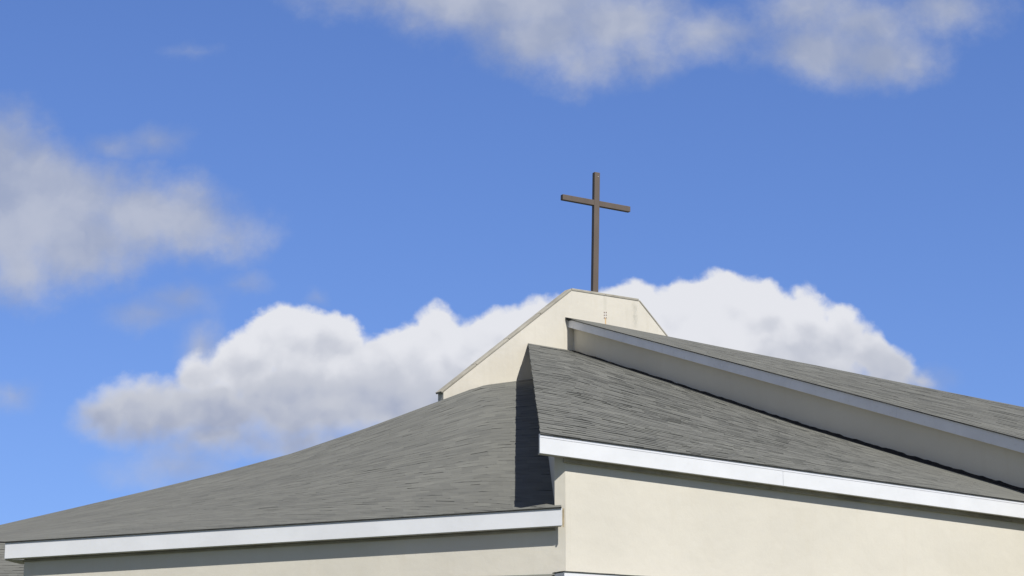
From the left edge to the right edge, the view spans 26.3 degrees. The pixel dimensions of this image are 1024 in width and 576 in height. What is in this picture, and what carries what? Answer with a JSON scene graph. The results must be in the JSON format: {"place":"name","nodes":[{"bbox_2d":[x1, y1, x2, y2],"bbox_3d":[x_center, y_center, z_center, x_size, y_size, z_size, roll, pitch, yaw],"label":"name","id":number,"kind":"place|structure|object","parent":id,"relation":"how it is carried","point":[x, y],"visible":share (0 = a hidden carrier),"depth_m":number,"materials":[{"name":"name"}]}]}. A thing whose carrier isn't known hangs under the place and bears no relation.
{"place":"outdoors","nodes":[
{"label":"outdoors","id":0,"kind":"place"},
{"bbox_2d":[0,288,1023,575],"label":"church","id":1,"kind":"structure","parent":0,"point":[576,432],"depth_m":39.54,"materials":[{"name":"beige paint"}]},
{"bbox_2d":[561,172,629,291],"bbox_3d":[2.219,-1.476,58.319,2.117,3.314,0.135,9,-16,-28],"label":"cross","id":2,"kind":"object","parent":1,"relation":"on","point":[595,203],"visible":1,"depth_m":58.31,"materials":[{"name":"brown paint"}]},
{"bbox_2d":[0,0,1023,524],"label":"sky","id":3,"kind":"structure","parent":0,"point":[234,234],"materials":[{"name":"blue"}]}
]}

